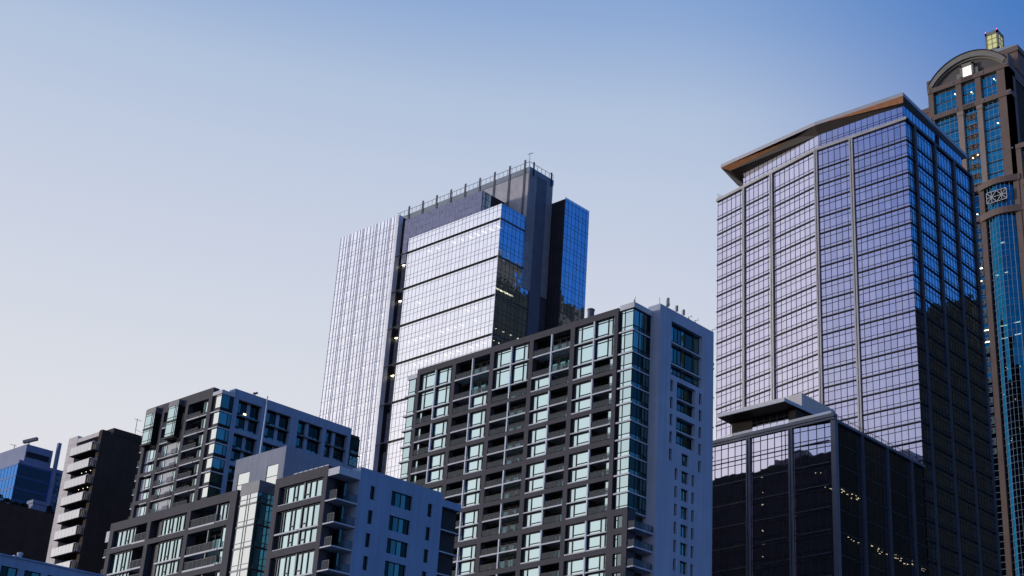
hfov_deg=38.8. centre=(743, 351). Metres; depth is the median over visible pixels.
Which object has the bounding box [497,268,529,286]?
side window
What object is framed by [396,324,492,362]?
window
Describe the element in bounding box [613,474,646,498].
corner window
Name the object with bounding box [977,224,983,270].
window
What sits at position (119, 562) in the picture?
window
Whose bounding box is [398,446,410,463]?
corner window
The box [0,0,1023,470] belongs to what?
sky
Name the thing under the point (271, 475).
stair window
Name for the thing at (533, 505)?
window
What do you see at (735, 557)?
window
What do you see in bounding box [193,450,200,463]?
window
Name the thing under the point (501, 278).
side window
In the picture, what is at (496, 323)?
side window
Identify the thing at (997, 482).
window
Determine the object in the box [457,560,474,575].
window
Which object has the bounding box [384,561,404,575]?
side window
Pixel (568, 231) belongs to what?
side window
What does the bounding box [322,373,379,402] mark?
fin window
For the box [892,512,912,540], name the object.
window
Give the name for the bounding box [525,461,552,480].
window
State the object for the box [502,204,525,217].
side window
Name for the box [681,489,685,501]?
side window
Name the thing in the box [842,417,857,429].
window
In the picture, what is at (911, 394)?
window
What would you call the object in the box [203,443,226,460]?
corner window
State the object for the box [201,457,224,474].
corner window
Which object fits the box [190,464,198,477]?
window
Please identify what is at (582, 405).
window
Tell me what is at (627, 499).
corner window
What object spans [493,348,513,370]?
window
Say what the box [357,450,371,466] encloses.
fin window
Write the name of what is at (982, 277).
window
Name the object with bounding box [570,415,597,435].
window
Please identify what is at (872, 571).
window
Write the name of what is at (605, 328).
window
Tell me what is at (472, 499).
window
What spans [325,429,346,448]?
side window
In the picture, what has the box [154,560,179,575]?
window
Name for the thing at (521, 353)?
window
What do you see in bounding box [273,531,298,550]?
window
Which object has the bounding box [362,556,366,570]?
side window
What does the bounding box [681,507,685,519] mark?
side window
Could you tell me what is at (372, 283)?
fin window
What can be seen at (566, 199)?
side window
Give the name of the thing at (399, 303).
recess window
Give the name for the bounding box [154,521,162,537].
window
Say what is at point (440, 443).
window
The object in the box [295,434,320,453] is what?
side window
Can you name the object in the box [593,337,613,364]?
window
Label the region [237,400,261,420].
side window
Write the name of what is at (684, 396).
side window
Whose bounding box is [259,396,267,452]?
flagpole
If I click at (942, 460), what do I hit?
window
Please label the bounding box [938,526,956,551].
window
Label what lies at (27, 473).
office building
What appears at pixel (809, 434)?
window
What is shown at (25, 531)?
dark building
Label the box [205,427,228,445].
corner window
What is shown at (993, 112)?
window
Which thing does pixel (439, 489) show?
window
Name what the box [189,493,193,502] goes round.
window
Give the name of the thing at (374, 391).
fin window
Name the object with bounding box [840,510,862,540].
window
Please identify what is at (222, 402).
corner window
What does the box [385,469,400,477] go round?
window
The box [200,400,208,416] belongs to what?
window
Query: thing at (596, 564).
window
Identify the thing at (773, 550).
window
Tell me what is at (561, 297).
side window
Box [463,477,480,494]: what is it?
window
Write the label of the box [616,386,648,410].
corner window
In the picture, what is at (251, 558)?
bay window
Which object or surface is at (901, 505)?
window
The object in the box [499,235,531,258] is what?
side window
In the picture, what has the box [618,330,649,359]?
corner window
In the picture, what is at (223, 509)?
window
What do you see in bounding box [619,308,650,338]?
corner window
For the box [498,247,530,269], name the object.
side window
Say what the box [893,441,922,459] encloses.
window
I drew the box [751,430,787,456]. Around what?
window
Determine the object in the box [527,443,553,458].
window
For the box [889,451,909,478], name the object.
window
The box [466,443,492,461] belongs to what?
window
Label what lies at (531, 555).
window
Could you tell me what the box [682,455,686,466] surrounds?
side window
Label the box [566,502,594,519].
window
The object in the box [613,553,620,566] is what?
window
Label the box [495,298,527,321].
side window
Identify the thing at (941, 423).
window
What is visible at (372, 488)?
side window
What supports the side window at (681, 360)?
in the apartment tower at (583, 447)
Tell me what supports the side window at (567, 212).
in the glass tower at (499, 261)
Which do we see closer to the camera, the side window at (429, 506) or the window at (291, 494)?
the window at (291, 494)
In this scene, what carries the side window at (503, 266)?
in the glass tower at (499, 261)
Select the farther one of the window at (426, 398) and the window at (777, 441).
the window at (777, 441)
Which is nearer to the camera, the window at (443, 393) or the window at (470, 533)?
the window at (470, 533)
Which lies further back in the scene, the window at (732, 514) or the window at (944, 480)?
the window at (944, 480)
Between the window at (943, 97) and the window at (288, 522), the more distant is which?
the window at (943, 97)
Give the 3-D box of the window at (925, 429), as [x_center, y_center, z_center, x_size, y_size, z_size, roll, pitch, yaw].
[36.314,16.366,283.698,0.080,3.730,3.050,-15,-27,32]
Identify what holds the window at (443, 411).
in the apartment tower at (583, 447)
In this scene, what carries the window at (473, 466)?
in the apartment tower at (583, 447)
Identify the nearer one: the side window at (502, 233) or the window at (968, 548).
the window at (968, 548)
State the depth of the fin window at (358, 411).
418.56 m
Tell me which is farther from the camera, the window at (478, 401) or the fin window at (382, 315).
the fin window at (382, 315)
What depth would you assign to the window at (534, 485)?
221.97 m
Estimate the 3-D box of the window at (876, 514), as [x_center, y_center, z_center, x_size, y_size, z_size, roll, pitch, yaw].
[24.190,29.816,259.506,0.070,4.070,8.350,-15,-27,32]
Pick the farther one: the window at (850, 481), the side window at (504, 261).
the side window at (504, 261)
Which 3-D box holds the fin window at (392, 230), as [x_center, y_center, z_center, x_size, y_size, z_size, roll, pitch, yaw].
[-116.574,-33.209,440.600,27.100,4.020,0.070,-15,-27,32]
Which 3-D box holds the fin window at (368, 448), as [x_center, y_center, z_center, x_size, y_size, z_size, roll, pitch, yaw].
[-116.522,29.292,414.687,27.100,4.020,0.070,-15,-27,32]
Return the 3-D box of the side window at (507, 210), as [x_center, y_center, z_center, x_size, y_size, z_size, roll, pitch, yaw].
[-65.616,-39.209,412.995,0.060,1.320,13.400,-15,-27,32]
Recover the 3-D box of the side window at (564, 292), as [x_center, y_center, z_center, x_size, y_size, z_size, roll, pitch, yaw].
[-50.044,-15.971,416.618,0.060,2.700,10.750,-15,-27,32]
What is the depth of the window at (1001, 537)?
365.70 m
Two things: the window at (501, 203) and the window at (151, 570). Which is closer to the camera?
the window at (151, 570)
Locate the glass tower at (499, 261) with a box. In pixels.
[319,153,588,477]
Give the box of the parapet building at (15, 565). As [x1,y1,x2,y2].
[0,552,106,575]
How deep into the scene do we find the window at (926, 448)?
282.18 m
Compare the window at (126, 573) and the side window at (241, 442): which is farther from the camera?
the side window at (241, 442)
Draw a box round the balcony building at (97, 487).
[46,419,151,573]
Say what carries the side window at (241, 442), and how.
in the apartment building at (200, 443)
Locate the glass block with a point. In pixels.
(804, 485)
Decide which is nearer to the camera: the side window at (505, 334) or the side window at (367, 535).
the side window at (367, 535)
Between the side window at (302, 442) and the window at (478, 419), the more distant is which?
the side window at (302, 442)
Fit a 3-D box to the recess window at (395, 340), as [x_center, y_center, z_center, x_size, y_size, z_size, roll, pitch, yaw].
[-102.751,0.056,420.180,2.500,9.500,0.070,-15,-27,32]
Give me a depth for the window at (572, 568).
211.65 m
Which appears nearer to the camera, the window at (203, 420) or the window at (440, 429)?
the window at (440, 429)
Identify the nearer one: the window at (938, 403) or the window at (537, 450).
the window at (537, 450)
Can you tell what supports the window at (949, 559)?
in the office tower at (848, 280)
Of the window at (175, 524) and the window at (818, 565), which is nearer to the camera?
the window at (175, 524)
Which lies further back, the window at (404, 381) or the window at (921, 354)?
the window at (404, 381)
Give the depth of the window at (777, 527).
253.44 m
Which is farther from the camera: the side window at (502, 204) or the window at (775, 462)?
the side window at (502, 204)
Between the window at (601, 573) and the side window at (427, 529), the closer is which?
the side window at (427, 529)
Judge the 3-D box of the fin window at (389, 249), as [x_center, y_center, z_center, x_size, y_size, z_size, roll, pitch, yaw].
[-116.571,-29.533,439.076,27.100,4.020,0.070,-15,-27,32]
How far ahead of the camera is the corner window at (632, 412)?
215.93 m
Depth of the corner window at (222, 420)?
256.11 m
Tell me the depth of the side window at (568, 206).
427.23 m
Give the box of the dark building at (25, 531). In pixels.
[0,499,54,562]
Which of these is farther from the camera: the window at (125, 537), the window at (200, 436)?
the window at (200, 436)
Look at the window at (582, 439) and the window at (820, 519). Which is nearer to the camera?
the window at (582, 439)
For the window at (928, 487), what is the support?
in the office tower at (848, 280)
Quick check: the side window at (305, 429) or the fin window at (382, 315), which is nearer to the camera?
the side window at (305, 429)
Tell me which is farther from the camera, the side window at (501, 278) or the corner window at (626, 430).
the side window at (501, 278)
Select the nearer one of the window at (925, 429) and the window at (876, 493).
the window at (876, 493)
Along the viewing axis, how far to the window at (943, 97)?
423.19 m
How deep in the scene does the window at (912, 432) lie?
285.09 m
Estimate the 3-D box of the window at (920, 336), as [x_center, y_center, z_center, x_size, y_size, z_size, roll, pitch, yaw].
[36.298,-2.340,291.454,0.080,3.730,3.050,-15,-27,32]
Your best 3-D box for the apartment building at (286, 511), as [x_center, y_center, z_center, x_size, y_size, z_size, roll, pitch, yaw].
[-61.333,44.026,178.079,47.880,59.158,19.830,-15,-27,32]
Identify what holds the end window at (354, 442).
in the apartment building at (200, 443)
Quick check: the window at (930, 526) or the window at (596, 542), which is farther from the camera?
the window at (930, 526)
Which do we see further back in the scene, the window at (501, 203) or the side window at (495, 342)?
the window at (501, 203)
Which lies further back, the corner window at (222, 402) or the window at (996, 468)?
the window at (996, 468)
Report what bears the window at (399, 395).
in the glass tower at (499, 261)
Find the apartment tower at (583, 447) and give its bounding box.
[398,297,714,575]
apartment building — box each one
[101,446,460,575]
[128,387,359,518]
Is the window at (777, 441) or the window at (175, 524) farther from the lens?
the window at (777, 441)
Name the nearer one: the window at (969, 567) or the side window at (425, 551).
the side window at (425, 551)
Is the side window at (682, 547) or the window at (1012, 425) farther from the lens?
the window at (1012, 425)
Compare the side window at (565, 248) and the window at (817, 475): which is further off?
the side window at (565, 248)
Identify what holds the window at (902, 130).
in the office tower at (848, 280)
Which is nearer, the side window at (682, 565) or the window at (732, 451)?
the side window at (682, 565)
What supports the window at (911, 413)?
in the office tower at (848, 280)
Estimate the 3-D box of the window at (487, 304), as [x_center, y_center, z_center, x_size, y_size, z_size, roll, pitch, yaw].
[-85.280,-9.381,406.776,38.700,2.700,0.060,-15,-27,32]
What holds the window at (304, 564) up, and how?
in the apartment building at (286, 511)
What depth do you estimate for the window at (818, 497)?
250.42 m
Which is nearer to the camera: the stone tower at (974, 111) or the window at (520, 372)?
the window at (520, 372)
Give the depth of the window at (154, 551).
184.97 m
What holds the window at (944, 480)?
in the office tower at (848, 280)
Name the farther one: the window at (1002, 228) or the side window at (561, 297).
the side window at (561, 297)
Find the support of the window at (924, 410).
in the office tower at (848, 280)
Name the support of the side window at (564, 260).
in the glass tower at (499, 261)
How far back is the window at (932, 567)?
273.06 m
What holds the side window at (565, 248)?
in the glass tower at (499, 261)
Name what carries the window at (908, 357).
in the office tower at (848, 280)
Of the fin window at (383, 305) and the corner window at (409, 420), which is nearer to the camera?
the corner window at (409, 420)
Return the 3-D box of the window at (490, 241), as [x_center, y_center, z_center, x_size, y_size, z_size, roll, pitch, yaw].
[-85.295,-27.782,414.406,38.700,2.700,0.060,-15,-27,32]
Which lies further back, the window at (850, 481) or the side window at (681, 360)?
the window at (850, 481)
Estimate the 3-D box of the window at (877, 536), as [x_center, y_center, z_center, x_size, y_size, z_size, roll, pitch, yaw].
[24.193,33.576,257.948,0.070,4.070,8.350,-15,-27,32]
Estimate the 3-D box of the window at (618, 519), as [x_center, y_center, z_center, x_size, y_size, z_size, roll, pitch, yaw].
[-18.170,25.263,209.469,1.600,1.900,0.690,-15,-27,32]
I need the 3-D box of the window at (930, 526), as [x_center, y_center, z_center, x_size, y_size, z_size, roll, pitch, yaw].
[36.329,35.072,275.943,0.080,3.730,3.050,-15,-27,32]
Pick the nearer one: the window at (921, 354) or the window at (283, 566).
the window at (283, 566)
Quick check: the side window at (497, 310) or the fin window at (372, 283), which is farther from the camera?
the fin window at (372, 283)
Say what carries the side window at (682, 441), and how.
in the apartment tower at (583, 447)
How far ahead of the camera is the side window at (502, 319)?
399.98 m
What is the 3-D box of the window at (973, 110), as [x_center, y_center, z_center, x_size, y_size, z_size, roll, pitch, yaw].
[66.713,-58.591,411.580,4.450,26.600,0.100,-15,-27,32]
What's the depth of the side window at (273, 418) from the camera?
266.83 m
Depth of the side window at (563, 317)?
411.57 m
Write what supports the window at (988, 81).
in the stone tower at (974, 111)
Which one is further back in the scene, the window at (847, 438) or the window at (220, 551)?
the window at (847, 438)
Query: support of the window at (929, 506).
in the office tower at (848, 280)
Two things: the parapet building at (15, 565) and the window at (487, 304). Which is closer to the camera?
the parapet building at (15, 565)
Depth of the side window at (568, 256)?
421.23 m
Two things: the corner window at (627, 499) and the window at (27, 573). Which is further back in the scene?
the corner window at (627, 499)
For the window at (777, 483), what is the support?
in the glass block
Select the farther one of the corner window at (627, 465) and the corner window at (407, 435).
the corner window at (407, 435)
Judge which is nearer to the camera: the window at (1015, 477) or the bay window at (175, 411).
the bay window at (175, 411)
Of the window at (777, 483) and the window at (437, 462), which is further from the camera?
the window at (777, 483)
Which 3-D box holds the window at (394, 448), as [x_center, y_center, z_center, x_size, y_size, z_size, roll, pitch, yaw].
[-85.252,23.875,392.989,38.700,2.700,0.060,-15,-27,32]
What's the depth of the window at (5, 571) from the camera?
151.82 m
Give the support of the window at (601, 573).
in the apartment tower at (583, 447)
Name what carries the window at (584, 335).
in the apartment tower at (583, 447)
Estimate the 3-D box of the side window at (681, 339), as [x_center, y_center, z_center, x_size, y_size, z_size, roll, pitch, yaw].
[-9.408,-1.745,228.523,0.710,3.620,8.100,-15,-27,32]
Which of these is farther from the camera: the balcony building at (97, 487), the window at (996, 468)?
the window at (996, 468)
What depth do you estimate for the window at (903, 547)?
265.34 m
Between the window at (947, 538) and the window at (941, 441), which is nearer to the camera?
the window at (947, 538)
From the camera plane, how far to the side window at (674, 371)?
226.65 m
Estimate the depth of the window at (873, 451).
264.37 m
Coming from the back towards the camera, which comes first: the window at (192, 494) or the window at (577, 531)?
the window at (192, 494)
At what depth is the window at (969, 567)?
286.55 m
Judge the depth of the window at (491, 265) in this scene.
411.07 m
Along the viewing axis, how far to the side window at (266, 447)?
263.63 m
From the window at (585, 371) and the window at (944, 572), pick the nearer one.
the window at (585, 371)
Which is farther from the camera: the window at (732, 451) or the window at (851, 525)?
the window at (732, 451)
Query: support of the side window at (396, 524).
in the apartment building at (286, 511)
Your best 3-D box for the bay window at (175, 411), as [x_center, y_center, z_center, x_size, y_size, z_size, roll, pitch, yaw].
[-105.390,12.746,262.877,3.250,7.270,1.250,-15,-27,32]
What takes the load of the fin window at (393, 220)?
in the glass tower at (499, 261)
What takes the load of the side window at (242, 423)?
in the apartment building at (200, 443)
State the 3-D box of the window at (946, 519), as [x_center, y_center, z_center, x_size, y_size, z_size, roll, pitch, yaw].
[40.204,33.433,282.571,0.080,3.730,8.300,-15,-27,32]
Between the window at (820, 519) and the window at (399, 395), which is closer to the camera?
the window at (820, 519)
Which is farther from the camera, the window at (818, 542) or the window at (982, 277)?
the window at (982, 277)
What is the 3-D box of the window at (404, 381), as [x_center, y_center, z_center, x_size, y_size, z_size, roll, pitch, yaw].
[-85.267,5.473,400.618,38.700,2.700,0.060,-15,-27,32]
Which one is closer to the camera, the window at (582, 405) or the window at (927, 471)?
the window at (582, 405)
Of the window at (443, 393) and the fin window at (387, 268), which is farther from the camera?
the fin window at (387, 268)
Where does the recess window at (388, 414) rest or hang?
in the glass tower at (499, 261)
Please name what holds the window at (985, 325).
in the stone tower at (974, 111)
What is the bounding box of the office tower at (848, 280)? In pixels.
[715,92,1001,575]
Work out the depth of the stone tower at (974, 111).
396.88 m
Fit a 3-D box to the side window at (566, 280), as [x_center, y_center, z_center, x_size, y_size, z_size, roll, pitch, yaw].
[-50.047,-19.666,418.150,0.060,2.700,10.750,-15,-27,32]
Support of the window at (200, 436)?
in the apartment building at (200, 443)
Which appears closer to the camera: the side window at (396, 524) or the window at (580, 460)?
the side window at (396, 524)
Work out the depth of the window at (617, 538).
208.29 m
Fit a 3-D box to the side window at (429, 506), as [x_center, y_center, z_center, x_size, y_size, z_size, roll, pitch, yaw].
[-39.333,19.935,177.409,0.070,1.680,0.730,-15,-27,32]
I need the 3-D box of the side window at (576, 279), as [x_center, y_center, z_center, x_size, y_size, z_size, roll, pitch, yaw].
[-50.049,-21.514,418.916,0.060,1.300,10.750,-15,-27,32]
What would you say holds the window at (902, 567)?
in the glass block
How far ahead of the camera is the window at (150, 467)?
263.85 m
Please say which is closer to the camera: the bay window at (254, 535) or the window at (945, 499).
the bay window at (254, 535)
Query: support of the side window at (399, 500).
in the apartment building at (286, 511)
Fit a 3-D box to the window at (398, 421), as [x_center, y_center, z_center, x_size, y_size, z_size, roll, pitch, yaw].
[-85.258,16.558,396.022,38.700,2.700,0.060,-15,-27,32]
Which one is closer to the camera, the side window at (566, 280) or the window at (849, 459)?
the window at (849, 459)
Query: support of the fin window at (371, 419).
in the glass tower at (499, 261)
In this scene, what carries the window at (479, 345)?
in the glass tower at (499, 261)
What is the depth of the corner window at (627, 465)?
212.69 m
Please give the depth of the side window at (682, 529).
216.70 m
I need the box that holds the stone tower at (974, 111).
[922,28,1023,575]
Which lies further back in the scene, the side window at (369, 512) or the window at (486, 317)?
the window at (486, 317)
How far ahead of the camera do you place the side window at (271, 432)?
265.66 m
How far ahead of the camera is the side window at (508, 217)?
411.02 m
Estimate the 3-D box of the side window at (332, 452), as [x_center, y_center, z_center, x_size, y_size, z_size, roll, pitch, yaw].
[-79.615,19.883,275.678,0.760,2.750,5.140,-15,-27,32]
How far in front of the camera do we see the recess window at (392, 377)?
415.91 m
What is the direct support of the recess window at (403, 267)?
in the glass tower at (499, 261)
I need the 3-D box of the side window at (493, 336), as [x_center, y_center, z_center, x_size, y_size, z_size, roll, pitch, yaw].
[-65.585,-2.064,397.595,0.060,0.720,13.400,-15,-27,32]
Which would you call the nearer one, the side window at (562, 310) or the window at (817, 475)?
the window at (817, 475)
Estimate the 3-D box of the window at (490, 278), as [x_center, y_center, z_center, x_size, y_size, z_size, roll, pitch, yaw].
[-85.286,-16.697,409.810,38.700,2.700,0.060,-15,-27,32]
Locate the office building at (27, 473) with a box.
[0,437,62,512]
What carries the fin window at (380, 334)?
in the glass tower at (499, 261)
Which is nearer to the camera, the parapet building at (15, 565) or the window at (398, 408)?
the parapet building at (15, 565)
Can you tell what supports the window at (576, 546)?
in the apartment tower at (583, 447)
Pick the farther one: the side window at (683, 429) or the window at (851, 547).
the window at (851, 547)
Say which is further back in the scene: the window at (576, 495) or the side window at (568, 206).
the side window at (568, 206)
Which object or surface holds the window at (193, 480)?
in the apartment building at (200, 443)
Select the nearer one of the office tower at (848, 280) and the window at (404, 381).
the office tower at (848, 280)
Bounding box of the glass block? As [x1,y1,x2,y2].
[712,393,927,575]
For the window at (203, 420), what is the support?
in the apartment building at (200, 443)
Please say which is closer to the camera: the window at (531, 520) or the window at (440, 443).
the window at (531, 520)
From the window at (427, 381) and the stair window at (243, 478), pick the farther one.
the window at (427, 381)
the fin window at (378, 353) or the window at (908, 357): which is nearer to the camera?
the window at (908, 357)
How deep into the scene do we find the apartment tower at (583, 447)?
222.63 m
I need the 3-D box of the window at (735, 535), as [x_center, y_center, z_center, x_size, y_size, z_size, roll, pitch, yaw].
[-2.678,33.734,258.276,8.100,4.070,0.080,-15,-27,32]
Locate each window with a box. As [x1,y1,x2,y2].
[0,566,17,575]
[24,571,39,575]
[107,550,142,575]
[111,527,145,548]
[112,572,137,575]
[139,492,148,505]
[140,407,160,447]
[140,506,145,515]
[141,478,150,491]
[144,464,152,477]
[146,449,155,463]
[148,566,154,575]
[149,544,158,566]
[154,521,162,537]
[154,537,196,564]
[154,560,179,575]
[158,514,199,536]
[163,399,183,440]
[188,478,196,491]
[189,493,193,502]
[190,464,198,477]
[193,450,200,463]
[195,434,202,449]
[197,418,205,432]
[199,472,222,489]
[199,486,220,499]
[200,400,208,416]
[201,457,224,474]
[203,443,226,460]
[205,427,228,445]
[208,411,230,430]
[210,393,233,414]
[216,503,228,521]
[216,549,222,563]
[217,527,225,549]
[226,479,232,492]
[228,465,234,480]
[229,547,263,572]
[229,569,260,575]
[230,447,254,461]
[232,433,256,452]
[232,524,266,550]
[235,414,259,434]
[236,471,249,489]
[236,503,269,528]
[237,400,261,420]
[239,492,270,506]
[261,463,278,575]
[262,442,279,452]
[264,424,288,443]
[266,409,290,429]
[271,554,295,575]
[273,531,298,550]
[274,508,300,536]
[279,483,304,505]
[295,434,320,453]
[295,550,328,575]
[296,527,330,545]
[297,420,321,440]
[298,503,333,530]
[303,478,336,499]
[320,386,378,414]
[320,399,376,422]
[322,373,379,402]
[323,361,380,390]
[324,348,382,378]
[324,443,345,461]
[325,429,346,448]
[326,323,384,354]
[326,336,383,365]
[329,299,387,330]
[329,311,385,341]
[332,287,388,317]
[333,275,389,306]
[335,263,390,294]
[336,251,392,282]
[337,240,393,271]
[337,411,375,429]
[339,228,394,259]
[340,217,395,248]
[348,434,359,467]
[351,424,374,439]
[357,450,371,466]
[359,437,372,452]
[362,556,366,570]
[365,533,369,546]
[367,510,371,523]
[370,486,373,499]
[381,452,385,473]
[384,413,389,443]
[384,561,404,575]
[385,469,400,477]
[386,455,401,467]
[386,538,406,557]
[387,442,403,454]
[388,374,393,404]
[388,429,404,440]
[388,516,408,534]
[390,416,405,427]
[391,402,406,414]
[391,491,410,510]
[392,337,397,366]
[392,389,408,401]
[394,376,408,388]
[395,300,401,329]
[395,337,491,375]
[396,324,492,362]
[397,311,493,350]
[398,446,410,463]
[398,461,408,478]
[399,264,404,292]
[399,298,494,337]
[400,285,495,324]
[400,430,411,448]
[401,272,496,312]
[401,415,412,432]
[402,260,496,300]
[403,396,414,418]
[404,247,497,287]
[404,378,416,398]
[405,234,498,275]
[406,222,499,263]
[407,210,500,251]
[408,205,500,243]
[409,203,501,239]
[417,389,436,413]
[419,371,438,392]
[423,549,427,562]
[425,527,428,540]
[427,468,452,483]
[427,504,430,516]
[428,453,453,471]
[429,436,454,451]
[431,420,456,439]
[432,405,457,419]
[432,487,450,500]
[433,385,459,407]
[435,367,460,387]
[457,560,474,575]
[458,545,485,562]
[459,526,486,541]
[460,510,487,527]
[462,492,479,507]
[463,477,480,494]
[465,459,491,473]
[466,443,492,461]
[467,426,493,441]
[468,410,494,429]
[470,394,487,408]
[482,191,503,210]
[492,335,506,342]
[492,337,503,346]
[492,367,516,393]
[493,320,526,336]
[493,325,521,340]
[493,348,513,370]
[494,307,527,325]
[494,311,526,334]
[495,296,527,312]
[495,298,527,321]
[496,272,529,296]
[496,281,528,300]
[496,285,528,308]
[497,259,529,282]
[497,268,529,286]
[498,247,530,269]
[498,257,529,273]
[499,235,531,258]
[499,243,530,262]
[500,222,531,246]
[500,230,531,250]
[501,210,525,229]
[501,220,524,233]
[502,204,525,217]
[502,206,525,221]
[510,362,536,388]
[511,343,529,365]
[520,547,548,563]
[521,531,549,549]
[521,567,547,575]
[522,511,550,528]
[523,495,550,514]
[524,477,551,493]
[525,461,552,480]
[527,427,554,446]
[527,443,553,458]
[529,393,556,412]
[529,409,555,425]
[531,376,557,391]
[559,307,582,319]
[559,311,576,323]
[560,286,584,306]
[560,295,584,310]
[560,299,584,318]
[561,270,585,285]
[561,274,585,293]
[561,282,584,297]
[562,249,586,269]
[562,257,586,273]
[562,262,585,281]
[563,233,587,249]
[563,237,586,257]
[563,245,586,261]
[564,213,588,233]
[564,221,587,237]
[564,225,587,245]
[564,538,587,555]
[565,197,588,214]
[565,201,588,222]
[565,209,588,226]
[565,522,588,541]
[565,558,587,575]
[566,485,595,504]
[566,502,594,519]
[567,467,595,483]
[568,451,596,470]
[569,432,597,448]
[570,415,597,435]
[571,381,599,401]
[571,398,598,414]
[572,364,599,380]
[573,342,600,367]
[574,323,596,346]
[584,555,605,574]
[585,534,605,551]
[586,518,606,536]
[586,572,604,575]
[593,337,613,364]
[594,317,613,340]
[613,457,646,480]
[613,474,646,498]
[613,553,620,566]
[614,438,647,462]
[614,515,621,528]
[614,534,621,546]
[615,403,647,427]
[615,421,647,445]
[615,492,645,517]
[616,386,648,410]
[617,352,649,376]
[617,369,648,393]
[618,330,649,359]
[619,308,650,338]
[671,324,701,358]
[671,345,701,379]
[671,366,697,386]
[676,419,694,439]
[676,433,690,449]
[677,385,694,407]
[677,402,691,416]
[680,525,685,537]
[680,543,684,555]
[680,562,684,574]
[681,472,686,483]
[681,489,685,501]
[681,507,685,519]
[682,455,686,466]
[712,480,745,506]
[712,501,745,528]
[712,523,745,549]
[712,545,745,571]
[712,567,745,575]
[713,439,745,464]
[713,459,745,485]
[716,120,997,575]
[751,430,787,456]
[751,450,787,477]
[751,471,788,498]
[751,493,788,520]
[751,515,788,542]
[751,537,788,564]
[751,560,789,575]
[793,421,830,446]
[793,441,830,468]
[794,462,831,490]
[794,485,831,512]
[794,507,832,534]
[795,530,833,557]
[795,553,833,575]
[838,424,859,453]
[838,444,860,474]
[839,466,860,495]
[840,488,861,517]
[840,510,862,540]
[841,533,863,562]
[841,555,863,575]
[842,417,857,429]
[861,347,917,377]
[861,366,918,395]
[862,384,919,413]
[863,403,920,432]
[864,438,884,465]
[865,457,885,486]
[866,422,921,445]
[866,479,886,507]
[866,500,887,529]
[867,522,888,550]
[868,544,889,572]
[869,566,889,575]
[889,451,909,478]
[890,470,910,498]
[891,491,911,519]
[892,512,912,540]
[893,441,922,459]
[893,533,913,561]
[894,554,914,575]
[914,464,927,566]
[916,329,924,349]
[917,347,925,367]
[918,366,926,385]
[918,564,927,575]
[919,384,927,404]
[920,403,928,423]
[921,422,929,442]
[922,441,930,461]
[923,461,931,481]
[924,481,932,501]
[925,500,933,521]
[926,521,934,541]
[927,541,935,561]
[928,562,936,575]
[931,392,948,417]
[932,410,949,435]
[933,429,950,454]
[934,87,956,113]
[934,448,952,473]
[935,467,953,492]
[936,114,959,146]
[936,487,954,511]
[937,506,955,531]
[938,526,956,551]
[939,546,957,571]
[940,567,958,575]
[959,517,976,541]
[960,536,977,560]
[961,556,978,575]
[962,80,975,104]
[964,108,981,183]
[975,193,979,216]
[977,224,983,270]
[981,274,987,319]
[982,73,997,97]
[983,100,1001,144]
[984,320,991,370]
[985,182,1014,211]
[986,140,1004,179]
[987,213,1019,268]
[987,371,994,423]
[990,261,1023,317]
[991,423,998,476]
[994,310,1023,367]
[995,477,1002,532]
[998,361,1023,418]
[999,532,1005,575]
[1002,413,1023,472]
[1006,467,1023,527]
[1010,523,1023,575]
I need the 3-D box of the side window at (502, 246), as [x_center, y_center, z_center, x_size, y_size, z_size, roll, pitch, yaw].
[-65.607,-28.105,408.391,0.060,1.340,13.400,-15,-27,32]
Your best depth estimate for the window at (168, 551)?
182.63 m
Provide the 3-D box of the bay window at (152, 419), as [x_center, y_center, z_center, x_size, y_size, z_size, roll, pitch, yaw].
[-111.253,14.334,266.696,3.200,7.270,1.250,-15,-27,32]
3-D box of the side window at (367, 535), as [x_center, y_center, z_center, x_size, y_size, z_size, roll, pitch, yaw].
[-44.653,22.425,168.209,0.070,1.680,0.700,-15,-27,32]

